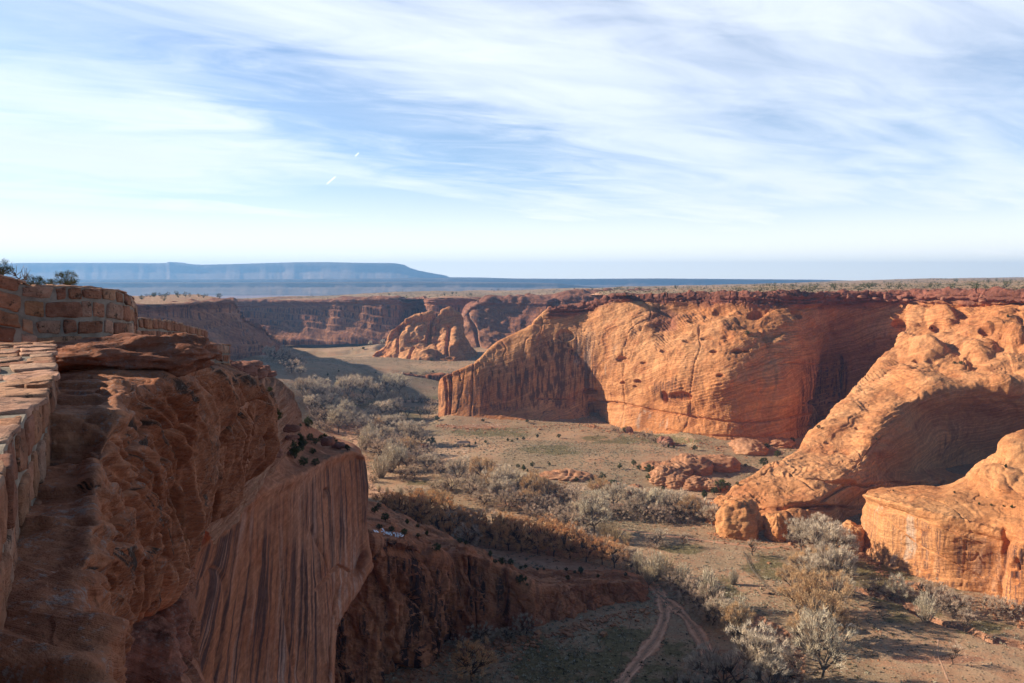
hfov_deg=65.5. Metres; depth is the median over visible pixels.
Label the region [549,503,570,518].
willow brush
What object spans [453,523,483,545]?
willow brush
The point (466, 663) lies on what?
cottonwood tree
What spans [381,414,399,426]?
cottonwood tree
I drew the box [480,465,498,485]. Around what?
cottonwood tree
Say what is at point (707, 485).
rock dome
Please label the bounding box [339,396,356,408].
willow brush
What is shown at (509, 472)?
cottonwood tree
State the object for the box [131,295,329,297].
plateau
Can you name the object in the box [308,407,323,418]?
willow brush
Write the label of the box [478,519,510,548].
cottonwood tree
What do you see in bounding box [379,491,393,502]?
cottonwood tree
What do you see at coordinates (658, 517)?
willow brush
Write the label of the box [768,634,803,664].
willow brush
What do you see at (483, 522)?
cottonwood tree
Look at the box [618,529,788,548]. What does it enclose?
path
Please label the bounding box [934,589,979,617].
willow brush
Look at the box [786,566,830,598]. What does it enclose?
cottonwood tree
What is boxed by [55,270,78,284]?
pinon bush
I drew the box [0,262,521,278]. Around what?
blue mesa
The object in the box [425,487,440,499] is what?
cottonwood tree
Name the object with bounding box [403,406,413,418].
bare tree
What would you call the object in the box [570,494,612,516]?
willow brush
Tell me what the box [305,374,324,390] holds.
cottonwood tree
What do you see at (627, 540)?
willow brush
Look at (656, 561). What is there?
poplar thicket
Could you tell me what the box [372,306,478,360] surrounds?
butte
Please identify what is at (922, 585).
bare tree
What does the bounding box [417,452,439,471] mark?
cottonwood tree
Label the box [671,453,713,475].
rock dome
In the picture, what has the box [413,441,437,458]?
willow brush
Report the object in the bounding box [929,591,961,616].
willow brush
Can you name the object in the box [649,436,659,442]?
willow brush
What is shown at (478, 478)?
cottonwood tree
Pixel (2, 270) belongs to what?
pinon bush
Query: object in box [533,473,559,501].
cottonwood tree
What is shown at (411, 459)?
willow brush
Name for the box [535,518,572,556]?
cottonwood tree
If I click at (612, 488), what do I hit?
cottonwood tree
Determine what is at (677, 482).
rock dome
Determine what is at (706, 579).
poplar thicket
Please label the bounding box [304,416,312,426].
juniper tree
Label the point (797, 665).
willow brush
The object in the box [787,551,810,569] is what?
cottonwood tree
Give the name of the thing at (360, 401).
willow brush
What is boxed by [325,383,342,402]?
cottonwood tree
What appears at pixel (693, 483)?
rock dome
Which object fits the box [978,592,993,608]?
bare tree
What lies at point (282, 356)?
willow brush
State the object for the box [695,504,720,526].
cottonwood tree
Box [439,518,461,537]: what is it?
cottonwood tree
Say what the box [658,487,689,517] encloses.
cottonwood tree
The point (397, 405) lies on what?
cottonwood tree
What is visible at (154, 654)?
boulder
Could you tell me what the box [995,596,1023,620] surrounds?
willow brush
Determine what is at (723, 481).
juniper tree
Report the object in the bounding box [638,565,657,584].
willow brush
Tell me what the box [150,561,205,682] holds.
gully rock
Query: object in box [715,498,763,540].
rock dome
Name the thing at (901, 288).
plateau scrub
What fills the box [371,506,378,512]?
juniper tree
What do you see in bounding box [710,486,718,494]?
juniper tree
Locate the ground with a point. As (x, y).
(992, 660)
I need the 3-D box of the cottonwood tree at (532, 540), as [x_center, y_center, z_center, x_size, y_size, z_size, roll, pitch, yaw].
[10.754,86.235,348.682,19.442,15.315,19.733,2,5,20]
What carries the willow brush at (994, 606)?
on the ground
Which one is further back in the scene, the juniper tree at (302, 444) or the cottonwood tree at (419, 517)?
the cottonwood tree at (419, 517)
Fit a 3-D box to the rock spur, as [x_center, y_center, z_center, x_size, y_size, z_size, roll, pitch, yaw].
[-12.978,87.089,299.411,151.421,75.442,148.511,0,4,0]
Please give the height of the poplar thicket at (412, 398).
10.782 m
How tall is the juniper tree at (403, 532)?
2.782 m
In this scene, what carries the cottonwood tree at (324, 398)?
on the ground
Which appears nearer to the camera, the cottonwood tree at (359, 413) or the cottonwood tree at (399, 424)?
the cottonwood tree at (399, 424)
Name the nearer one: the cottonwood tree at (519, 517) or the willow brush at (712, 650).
the willow brush at (712, 650)
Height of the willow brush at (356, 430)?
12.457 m
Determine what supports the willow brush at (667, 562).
on the ground
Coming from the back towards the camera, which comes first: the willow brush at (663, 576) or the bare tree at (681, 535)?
the bare tree at (681, 535)
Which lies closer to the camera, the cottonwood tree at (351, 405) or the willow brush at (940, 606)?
the willow brush at (940, 606)
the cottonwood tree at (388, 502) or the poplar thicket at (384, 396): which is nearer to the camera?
the cottonwood tree at (388, 502)
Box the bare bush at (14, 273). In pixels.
[7,262,29,280]
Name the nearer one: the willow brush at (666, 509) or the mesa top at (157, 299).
the willow brush at (666, 509)
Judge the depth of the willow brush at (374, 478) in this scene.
473.78 m
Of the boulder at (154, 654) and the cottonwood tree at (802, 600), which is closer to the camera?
the boulder at (154, 654)
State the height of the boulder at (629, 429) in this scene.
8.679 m
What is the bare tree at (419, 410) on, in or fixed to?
on the ground
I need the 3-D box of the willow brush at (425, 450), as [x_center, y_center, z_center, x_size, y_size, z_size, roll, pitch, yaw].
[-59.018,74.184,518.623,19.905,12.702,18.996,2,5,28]
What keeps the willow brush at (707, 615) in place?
on the ground
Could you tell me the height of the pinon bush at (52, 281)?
0.297 m
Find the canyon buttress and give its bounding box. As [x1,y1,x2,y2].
[461,288,663,348]
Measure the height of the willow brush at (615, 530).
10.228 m
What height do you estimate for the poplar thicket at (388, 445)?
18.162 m
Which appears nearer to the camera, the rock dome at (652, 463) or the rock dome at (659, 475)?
the rock dome at (659, 475)
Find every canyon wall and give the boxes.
[238,294,552,344]
[438,286,1023,443]
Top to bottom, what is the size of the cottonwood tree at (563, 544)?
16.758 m
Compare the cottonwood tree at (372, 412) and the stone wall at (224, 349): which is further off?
the cottonwood tree at (372, 412)
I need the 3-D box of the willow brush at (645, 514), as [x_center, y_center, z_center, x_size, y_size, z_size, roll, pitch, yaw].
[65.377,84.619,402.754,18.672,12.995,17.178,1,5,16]
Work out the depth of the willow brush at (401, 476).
477.03 m
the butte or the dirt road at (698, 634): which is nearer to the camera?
the dirt road at (698, 634)
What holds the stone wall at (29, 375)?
on the rim rock at (150, 474)
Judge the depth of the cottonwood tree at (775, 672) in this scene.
228.65 m
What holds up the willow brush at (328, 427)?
on the ground
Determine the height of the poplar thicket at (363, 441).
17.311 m
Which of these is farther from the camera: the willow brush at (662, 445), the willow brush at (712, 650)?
the willow brush at (662, 445)
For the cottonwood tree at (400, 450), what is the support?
on the ground
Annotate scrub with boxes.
[235,357,1016,682]
[247,280,1023,588]
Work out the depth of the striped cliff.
157.81 m
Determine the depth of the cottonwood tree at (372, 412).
655.82 m
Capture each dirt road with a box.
[610,573,671,682]
[654,591,712,682]
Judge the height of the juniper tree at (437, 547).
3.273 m
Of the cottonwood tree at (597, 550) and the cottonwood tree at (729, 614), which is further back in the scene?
the cottonwood tree at (597, 550)
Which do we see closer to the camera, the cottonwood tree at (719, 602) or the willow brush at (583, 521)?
the cottonwood tree at (719, 602)
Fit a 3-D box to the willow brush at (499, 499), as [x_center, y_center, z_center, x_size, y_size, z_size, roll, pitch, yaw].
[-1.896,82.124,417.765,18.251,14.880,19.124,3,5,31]
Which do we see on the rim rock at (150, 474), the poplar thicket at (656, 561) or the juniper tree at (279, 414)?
the juniper tree at (279, 414)
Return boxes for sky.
[0,0,1023,280]
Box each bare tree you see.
[389,405,406,417]
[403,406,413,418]
[415,406,425,417]
[422,405,433,413]
[678,532,691,546]
[714,646,757,682]
[746,538,763,555]
[764,669,794,682]
[915,577,929,592]
[943,640,965,664]
[956,608,976,633]
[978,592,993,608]
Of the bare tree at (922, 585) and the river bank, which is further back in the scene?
the river bank
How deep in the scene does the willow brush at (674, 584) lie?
305.83 m
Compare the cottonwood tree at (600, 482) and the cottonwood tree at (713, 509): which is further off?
the cottonwood tree at (600, 482)
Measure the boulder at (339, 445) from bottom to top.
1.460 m
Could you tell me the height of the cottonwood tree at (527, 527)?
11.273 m
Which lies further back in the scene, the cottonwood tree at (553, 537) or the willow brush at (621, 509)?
the willow brush at (621, 509)
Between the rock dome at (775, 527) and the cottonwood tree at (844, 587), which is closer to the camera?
the cottonwood tree at (844, 587)
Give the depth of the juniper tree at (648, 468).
483.00 m
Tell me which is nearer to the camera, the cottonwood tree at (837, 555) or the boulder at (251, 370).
the boulder at (251, 370)
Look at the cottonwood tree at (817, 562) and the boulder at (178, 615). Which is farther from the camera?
the cottonwood tree at (817, 562)
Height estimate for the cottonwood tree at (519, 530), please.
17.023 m
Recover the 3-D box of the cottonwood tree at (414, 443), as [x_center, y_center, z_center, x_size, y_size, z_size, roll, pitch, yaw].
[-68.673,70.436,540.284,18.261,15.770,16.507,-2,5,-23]
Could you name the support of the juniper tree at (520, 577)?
on the rock spur
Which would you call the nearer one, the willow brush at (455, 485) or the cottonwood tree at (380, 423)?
the willow brush at (455, 485)
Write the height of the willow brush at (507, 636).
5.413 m
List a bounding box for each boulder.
[124,616,187,682]
[142,597,193,660]
[229,360,243,370]
[241,360,262,368]
[242,363,257,376]
[257,367,267,379]
[263,365,270,373]
[267,371,276,376]
[276,449,282,457]
[283,424,301,432]
[285,435,299,439]
[320,436,335,445]
[331,442,347,448]
[624,426,633,432]
[657,436,665,442]
[661,436,674,445]
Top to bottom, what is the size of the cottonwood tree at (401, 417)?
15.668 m
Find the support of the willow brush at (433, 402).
on the ground
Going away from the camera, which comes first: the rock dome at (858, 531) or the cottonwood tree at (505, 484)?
the rock dome at (858, 531)
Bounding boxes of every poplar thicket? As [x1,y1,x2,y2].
[357,429,368,450]
[362,420,378,447]
[371,454,390,477]
[375,393,382,401]
[377,444,401,471]
[382,392,388,402]
[382,438,396,462]
[387,390,397,401]
[396,441,405,452]
[410,392,414,402]
[631,549,645,574]
[641,548,668,581]
[672,561,692,586]
[695,567,723,607]
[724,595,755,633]
[728,570,739,584]
[912,588,939,622]
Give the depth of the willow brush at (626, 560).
329.95 m
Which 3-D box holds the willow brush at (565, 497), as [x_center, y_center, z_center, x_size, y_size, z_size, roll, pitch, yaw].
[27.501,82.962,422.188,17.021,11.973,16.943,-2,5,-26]
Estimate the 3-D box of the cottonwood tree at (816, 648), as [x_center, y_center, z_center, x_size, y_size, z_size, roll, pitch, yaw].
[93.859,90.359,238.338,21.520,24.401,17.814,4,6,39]
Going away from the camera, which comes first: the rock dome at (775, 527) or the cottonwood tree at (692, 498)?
the rock dome at (775, 527)
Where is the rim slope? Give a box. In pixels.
[206,374,301,544]
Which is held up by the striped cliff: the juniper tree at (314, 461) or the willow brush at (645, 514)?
the juniper tree at (314, 461)
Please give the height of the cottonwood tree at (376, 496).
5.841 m
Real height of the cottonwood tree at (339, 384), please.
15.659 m
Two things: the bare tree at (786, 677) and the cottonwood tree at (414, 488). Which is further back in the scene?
the cottonwood tree at (414, 488)
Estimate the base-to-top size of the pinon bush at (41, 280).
0.446 m
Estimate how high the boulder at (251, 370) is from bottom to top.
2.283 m
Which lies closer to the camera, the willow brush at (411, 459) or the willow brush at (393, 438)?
the willow brush at (411, 459)
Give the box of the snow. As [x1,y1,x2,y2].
[374,528,403,536]
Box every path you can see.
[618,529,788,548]
[936,639,949,682]
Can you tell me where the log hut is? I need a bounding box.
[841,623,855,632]
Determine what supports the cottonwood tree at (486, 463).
on the ground
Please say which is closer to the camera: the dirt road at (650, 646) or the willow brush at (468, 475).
the dirt road at (650, 646)
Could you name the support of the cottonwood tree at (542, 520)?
on the ground
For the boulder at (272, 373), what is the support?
on the rim slope
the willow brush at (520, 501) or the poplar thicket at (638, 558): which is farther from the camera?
the willow brush at (520, 501)
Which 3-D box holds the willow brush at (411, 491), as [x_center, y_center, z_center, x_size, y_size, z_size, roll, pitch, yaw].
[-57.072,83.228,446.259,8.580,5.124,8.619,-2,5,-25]
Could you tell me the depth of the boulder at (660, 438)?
584.04 m
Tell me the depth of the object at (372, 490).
503.71 m
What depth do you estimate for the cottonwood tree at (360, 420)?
615.15 m
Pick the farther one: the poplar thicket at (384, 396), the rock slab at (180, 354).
the poplar thicket at (384, 396)
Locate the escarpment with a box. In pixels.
[27,282,603,294]
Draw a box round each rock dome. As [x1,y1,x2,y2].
[539,468,596,481]
[626,483,642,495]
[640,460,661,469]
[648,465,681,486]
[660,460,694,475]
[664,473,689,489]
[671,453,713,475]
[682,475,705,490]
[701,477,727,491]
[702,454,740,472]
[713,495,732,503]
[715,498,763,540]
[727,438,768,455]
[764,513,787,541]
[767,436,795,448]
[836,520,864,552]
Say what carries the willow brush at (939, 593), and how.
on the ground
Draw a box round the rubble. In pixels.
[389,417,1023,682]
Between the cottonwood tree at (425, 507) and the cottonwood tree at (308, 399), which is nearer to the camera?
the cottonwood tree at (425, 507)
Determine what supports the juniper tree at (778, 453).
on the ground
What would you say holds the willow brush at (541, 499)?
on the ground
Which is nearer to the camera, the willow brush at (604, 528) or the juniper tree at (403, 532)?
the juniper tree at (403, 532)
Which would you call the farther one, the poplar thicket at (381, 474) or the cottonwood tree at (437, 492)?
the poplar thicket at (381, 474)
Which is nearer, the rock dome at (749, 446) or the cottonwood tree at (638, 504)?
the cottonwood tree at (638, 504)
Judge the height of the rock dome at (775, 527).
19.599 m
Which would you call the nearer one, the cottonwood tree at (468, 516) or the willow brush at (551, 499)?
the cottonwood tree at (468, 516)
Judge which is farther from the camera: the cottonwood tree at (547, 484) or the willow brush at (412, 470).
the willow brush at (412, 470)
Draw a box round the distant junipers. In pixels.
[271,278,1022,299]
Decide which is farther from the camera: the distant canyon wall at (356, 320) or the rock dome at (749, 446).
the distant canyon wall at (356, 320)
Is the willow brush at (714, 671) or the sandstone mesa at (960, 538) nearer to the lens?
the willow brush at (714, 671)
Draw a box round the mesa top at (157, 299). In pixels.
[132,294,221,304]
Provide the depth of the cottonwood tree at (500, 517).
372.97 m
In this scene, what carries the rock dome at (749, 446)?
on the ground
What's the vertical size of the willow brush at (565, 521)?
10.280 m
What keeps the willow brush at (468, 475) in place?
on the ground
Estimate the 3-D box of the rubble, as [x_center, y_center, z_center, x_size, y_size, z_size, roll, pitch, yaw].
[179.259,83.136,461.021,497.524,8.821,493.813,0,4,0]
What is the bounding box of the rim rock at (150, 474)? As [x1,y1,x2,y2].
[0,363,279,682]
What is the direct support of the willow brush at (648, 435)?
on the ground
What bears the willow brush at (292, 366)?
on the ground
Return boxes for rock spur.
[335,501,650,682]
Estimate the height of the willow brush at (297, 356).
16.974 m
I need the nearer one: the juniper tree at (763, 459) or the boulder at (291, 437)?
the boulder at (291, 437)
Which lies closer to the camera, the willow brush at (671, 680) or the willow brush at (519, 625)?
the willow brush at (671, 680)
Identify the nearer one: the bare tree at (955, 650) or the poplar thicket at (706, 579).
the bare tree at (955, 650)
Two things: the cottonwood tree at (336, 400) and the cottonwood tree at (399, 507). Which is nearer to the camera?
the cottonwood tree at (399, 507)
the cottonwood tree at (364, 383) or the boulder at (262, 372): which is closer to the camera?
the boulder at (262, 372)
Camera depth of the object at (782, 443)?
573.24 m
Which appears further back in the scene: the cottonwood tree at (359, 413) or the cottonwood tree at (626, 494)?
the cottonwood tree at (359, 413)
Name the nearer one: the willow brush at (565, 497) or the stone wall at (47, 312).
the stone wall at (47, 312)
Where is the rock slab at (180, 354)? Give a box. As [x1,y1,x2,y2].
[53,332,222,376]
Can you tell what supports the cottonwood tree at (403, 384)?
on the ground
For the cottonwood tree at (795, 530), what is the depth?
349.85 m
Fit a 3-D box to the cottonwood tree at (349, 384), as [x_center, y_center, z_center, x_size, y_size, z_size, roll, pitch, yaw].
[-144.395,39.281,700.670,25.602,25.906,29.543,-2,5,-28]
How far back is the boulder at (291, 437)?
153.29 m
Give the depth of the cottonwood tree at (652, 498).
405.67 m
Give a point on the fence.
(751, 568)
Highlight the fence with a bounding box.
[743,552,766,586]
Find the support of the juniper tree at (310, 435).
on the striped cliff
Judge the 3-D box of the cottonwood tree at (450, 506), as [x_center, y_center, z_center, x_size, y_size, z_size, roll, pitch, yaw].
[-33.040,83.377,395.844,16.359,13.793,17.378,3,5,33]
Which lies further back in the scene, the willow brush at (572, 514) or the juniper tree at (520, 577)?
the willow brush at (572, 514)
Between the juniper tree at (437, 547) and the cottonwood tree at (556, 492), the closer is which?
the juniper tree at (437, 547)
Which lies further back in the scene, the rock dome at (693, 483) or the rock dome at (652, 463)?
the rock dome at (652, 463)
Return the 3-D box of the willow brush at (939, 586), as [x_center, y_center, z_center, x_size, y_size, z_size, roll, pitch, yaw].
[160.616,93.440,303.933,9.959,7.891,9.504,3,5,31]
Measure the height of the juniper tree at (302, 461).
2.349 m
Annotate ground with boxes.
[234,344,1023,682]
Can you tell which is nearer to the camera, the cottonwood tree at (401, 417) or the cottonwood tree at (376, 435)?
the cottonwood tree at (376, 435)
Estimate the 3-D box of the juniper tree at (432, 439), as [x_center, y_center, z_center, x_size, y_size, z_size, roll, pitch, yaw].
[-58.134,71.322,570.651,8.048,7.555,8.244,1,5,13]
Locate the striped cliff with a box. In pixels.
[193,422,373,682]
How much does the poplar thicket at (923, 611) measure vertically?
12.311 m
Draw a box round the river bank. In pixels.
[401,372,446,380]
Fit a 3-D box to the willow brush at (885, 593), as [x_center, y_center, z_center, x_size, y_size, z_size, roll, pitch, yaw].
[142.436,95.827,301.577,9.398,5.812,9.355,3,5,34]
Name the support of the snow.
on the rock spur
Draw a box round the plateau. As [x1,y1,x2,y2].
[236,277,1023,299]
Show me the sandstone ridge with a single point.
(920, 405)
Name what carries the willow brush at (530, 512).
on the ground
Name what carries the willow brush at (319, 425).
on the ground
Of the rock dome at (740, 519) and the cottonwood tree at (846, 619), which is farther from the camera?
the rock dome at (740, 519)
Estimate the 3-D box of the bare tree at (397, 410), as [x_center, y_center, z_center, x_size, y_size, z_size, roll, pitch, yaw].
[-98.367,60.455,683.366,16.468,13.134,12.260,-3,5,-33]
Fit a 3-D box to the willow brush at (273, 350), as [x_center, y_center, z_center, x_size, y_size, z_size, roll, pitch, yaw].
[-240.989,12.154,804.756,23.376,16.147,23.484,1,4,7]
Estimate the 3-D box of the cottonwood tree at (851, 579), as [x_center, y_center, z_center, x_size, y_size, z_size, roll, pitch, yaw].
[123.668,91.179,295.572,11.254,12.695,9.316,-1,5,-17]
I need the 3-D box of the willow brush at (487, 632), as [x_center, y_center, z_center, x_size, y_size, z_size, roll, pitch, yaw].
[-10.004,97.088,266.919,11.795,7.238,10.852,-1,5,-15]
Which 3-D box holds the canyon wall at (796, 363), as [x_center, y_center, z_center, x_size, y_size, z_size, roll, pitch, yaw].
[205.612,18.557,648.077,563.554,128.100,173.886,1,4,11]
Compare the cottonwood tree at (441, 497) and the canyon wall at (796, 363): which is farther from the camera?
the canyon wall at (796, 363)
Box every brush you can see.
[263,347,284,359]
[268,346,295,363]
[275,344,298,358]
[279,358,303,373]
[282,352,308,365]
[306,399,322,409]
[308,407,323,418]
[311,407,330,420]
[313,420,328,429]
[320,421,335,430]
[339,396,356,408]
[350,426,367,440]
[351,394,367,404]
[359,437,398,459]
[367,474,379,482]
[380,432,409,451]
[391,467,415,481]
[393,449,416,467]
[403,486,414,493]
[405,464,427,478]
[407,448,432,464]
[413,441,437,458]
[416,396,427,403]
[422,453,446,467]
[425,480,443,489]
[427,399,438,409]
[428,458,448,475]
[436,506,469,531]
[437,473,464,491]
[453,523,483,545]
[454,468,480,487]
[457,479,485,499]
[465,621,497,641]
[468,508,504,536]
[471,490,497,509]
[492,488,525,510]
[497,624,519,640]
[501,487,532,508]
[511,611,545,635]
[519,502,542,519]
[528,495,555,511]
[532,506,558,523]
[538,493,562,512]
[541,508,564,524]
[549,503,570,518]
[550,487,578,508]
[552,509,586,533]
[554,506,581,523]
[557,521,590,549]
[563,483,583,496]
[565,511,598,532]
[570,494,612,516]
[579,532,610,550]
[595,520,613,537]
[602,504,621,516]
[605,521,623,541]
[611,499,634,519]
[617,547,645,570]
[620,532,631,544]
[624,497,659,520]
[637,428,653,438]
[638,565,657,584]
[643,504,670,522]
[645,530,668,546]
[648,551,680,578]
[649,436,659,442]
[652,505,678,521]
[657,566,682,586]
[658,440,668,446]
[661,491,691,514]
[665,503,698,522]
[665,574,698,598]
[667,670,693,682]
[674,577,703,599]
[679,587,713,613]
[683,496,712,517]
[685,582,734,617]
[687,640,736,674]
[687,649,753,682]
[694,600,733,628]
[733,613,796,682]
[755,642,814,682]
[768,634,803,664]
[858,580,880,593]
[865,578,887,592]
[875,585,900,602]
[918,578,946,596]
[926,585,961,606]
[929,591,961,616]
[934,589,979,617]
[982,594,1018,617]
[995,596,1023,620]
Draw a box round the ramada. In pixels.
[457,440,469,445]
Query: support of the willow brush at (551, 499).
on the ground
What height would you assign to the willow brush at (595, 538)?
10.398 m
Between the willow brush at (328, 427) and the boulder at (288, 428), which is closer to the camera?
the boulder at (288, 428)
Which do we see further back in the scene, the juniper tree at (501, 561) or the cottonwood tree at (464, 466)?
the cottonwood tree at (464, 466)
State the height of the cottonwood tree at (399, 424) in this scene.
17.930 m
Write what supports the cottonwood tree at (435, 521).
on the ground
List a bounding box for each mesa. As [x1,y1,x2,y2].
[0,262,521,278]
[25,278,848,287]
[136,297,281,359]
[861,429,1023,614]
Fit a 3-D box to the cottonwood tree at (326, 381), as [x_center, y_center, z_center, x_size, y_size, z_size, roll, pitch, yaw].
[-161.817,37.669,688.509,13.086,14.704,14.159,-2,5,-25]
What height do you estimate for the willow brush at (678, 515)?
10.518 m
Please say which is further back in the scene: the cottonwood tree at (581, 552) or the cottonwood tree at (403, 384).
the cottonwood tree at (403, 384)
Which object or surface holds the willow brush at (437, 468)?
on the ground
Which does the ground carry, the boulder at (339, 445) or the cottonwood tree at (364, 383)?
the cottonwood tree at (364, 383)
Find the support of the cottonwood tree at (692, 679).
on the ground
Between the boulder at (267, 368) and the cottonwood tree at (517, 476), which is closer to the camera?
the boulder at (267, 368)
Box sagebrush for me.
[233,353,1020,682]
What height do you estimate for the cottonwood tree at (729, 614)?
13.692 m
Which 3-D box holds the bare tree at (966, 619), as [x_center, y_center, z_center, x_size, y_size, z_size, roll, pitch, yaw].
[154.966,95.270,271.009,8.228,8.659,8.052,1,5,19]
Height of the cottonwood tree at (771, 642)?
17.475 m
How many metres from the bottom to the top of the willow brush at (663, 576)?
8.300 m
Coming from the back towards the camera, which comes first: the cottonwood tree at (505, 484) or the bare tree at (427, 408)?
the bare tree at (427, 408)
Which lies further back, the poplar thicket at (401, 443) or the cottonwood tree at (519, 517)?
the poplar thicket at (401, 443)
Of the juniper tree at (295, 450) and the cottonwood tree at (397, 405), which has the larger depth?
the cottonwood tree at (397, 405)
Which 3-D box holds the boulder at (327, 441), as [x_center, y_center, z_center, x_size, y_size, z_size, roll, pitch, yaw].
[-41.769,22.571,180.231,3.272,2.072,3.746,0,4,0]
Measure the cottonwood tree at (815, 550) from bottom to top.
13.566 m
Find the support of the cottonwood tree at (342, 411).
on the ground
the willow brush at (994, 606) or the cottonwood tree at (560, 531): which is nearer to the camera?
the willow brush at (994, 606)
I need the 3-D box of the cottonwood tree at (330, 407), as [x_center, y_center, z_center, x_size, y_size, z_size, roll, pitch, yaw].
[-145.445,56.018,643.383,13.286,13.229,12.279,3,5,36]
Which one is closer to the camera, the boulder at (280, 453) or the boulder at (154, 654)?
the boulder at (154, 654)
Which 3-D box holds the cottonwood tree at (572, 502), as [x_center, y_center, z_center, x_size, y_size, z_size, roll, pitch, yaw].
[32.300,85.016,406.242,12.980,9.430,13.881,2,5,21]
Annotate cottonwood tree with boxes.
[293,377,314,399]
[294,365,307,376]
[303,394,320,410]
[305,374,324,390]
[306,380,329,404]
[318,393,338,411]
[320,377,330,385]
[324,404,336,413]
[324,404,355,432]
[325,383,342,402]
[329,380,345,390]
[332,397,345,409]
[336,373,362,399]
[336,397,356,425]
[346,410,366,427]
[353,376,372,397]
[355,414,375,428]
[362,429,384,449]
[363,406,379,419]
[366,381,384,399]
[369,399,394,417]
[369,417,385,427]
[371,493,379,499]
[373,423,395,442]
[374,491,402,508]
[378,372,399,394]
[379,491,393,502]
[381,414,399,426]
[384,397,402,415]
[387,372,412,392]
[388,446,409,469]
[388,491,425,518]
[389,419,407,442]
[390,412,406,422]
[400,435,422,452]
[400,494,415,507]
[402,419,429,439]
[404,509,424,523]
[407,496,435,523]
[408,489,445,516]
[409,487,426,503]
[410,430,429,443]
[410,485,426,494]
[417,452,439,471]
[422,506,457,529]
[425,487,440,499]
[431,496,463,518]
[433,491,454,505]
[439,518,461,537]
[444,455,470,481]
[451,635,498,681]
[452,507,469,520]
[458,509,489,527]
[462,513,494,541]
[468,455,497,480]
[468,475,486,489]
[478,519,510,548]
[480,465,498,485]
[482,469,508,497]
[487,477,517,502]
[492,510,516,533]
[492,520,524,550]
[493,463,520,486]
[500,515,541,552]
[503,515,525,534]
[512,471,531,492]
[516,520,558,554]
[518,485,541,506]
[519,467,549,493]
[523,521,542,539]
[526,512,565,540]
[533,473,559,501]
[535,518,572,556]
[544,481,567,498]
[546,520,595,558]
[550,525,573,545]
[564,499,584,511]
[566,534,604,561]
[573,488,614,533]
[586,475,611,498]
[590,536,618,564]
[597,482,626,504]
[599,541,631,567]
[620,484,646,506]
[627,496,646,511]
[637,489,656,511]
[640,487,666,513]
[653,527,667,541]
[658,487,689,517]
[674,493,701,520]
[677,668,711,682]
[682,643,722,679]
[695,496,715,520]
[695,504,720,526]
[702,594,734,620]
[719,600,756,638]
[722,618,790,681]
[738,654,798,682]
[774,582,813,612]
[775,563,800,589]
[782,515,815,550]
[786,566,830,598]
[786,603,860,681]
[786,612,817,642]
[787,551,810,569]
[789,587,850,640]
[794,514,861,550]
[796,519,817,539]
[797,547,845,581]
[806,568,854,612]
[810,512,833,530]
[811,545,836,564]
[813,540,859,580]
[814,520,861,563]
[814,603,862,636]
[834,571,861,603]
[884,573,914,602]
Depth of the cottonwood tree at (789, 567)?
307.73 m
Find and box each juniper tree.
[276,409,283,421]
[289,442,302,458]
[296,436,307,450]
[298,455,308,465]
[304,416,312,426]
[306,433,313,440]
[311,438,318,444]
[311,458,319,465]
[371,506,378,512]
[381,512,389,520]
[399,528,407,535]
[426,436,436,445]
[431,542,440,550]
[498,557,505,564]
[515,574,525,583]
[644,463,654,471]
[701,489,707,497]
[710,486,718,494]
[714,478,728,491]
[759,457,768,464]
[774,450,780,456]
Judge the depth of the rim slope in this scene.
138.74 m
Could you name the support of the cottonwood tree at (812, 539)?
on the ground
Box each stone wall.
[0,274,137,342]
[0,341,59,629]
[136,317,207,336]
[209,341,230,365]
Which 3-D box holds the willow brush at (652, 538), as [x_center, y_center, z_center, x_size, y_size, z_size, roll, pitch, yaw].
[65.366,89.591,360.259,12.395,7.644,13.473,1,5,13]
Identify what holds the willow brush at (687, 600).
on the ground
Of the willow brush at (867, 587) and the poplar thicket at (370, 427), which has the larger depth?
the poplar thicket at (370, 427)
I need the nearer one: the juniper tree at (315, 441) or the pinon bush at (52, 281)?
the pinon bush at (52, 281)
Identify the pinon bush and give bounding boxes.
[0,258,14,274]
[21,274,45,284]
[43,278,56,284]
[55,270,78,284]
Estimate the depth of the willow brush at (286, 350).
823.28 m
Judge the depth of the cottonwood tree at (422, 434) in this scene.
570.40 m
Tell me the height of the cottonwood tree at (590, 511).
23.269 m
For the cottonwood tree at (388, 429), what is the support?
on the ground
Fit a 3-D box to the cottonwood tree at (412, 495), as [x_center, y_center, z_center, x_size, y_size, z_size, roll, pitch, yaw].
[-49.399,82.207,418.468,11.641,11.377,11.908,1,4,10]
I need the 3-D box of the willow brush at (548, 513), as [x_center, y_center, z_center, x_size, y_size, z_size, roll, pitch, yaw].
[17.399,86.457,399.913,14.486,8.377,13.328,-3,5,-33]
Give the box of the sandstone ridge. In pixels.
[705,304,1023,530]

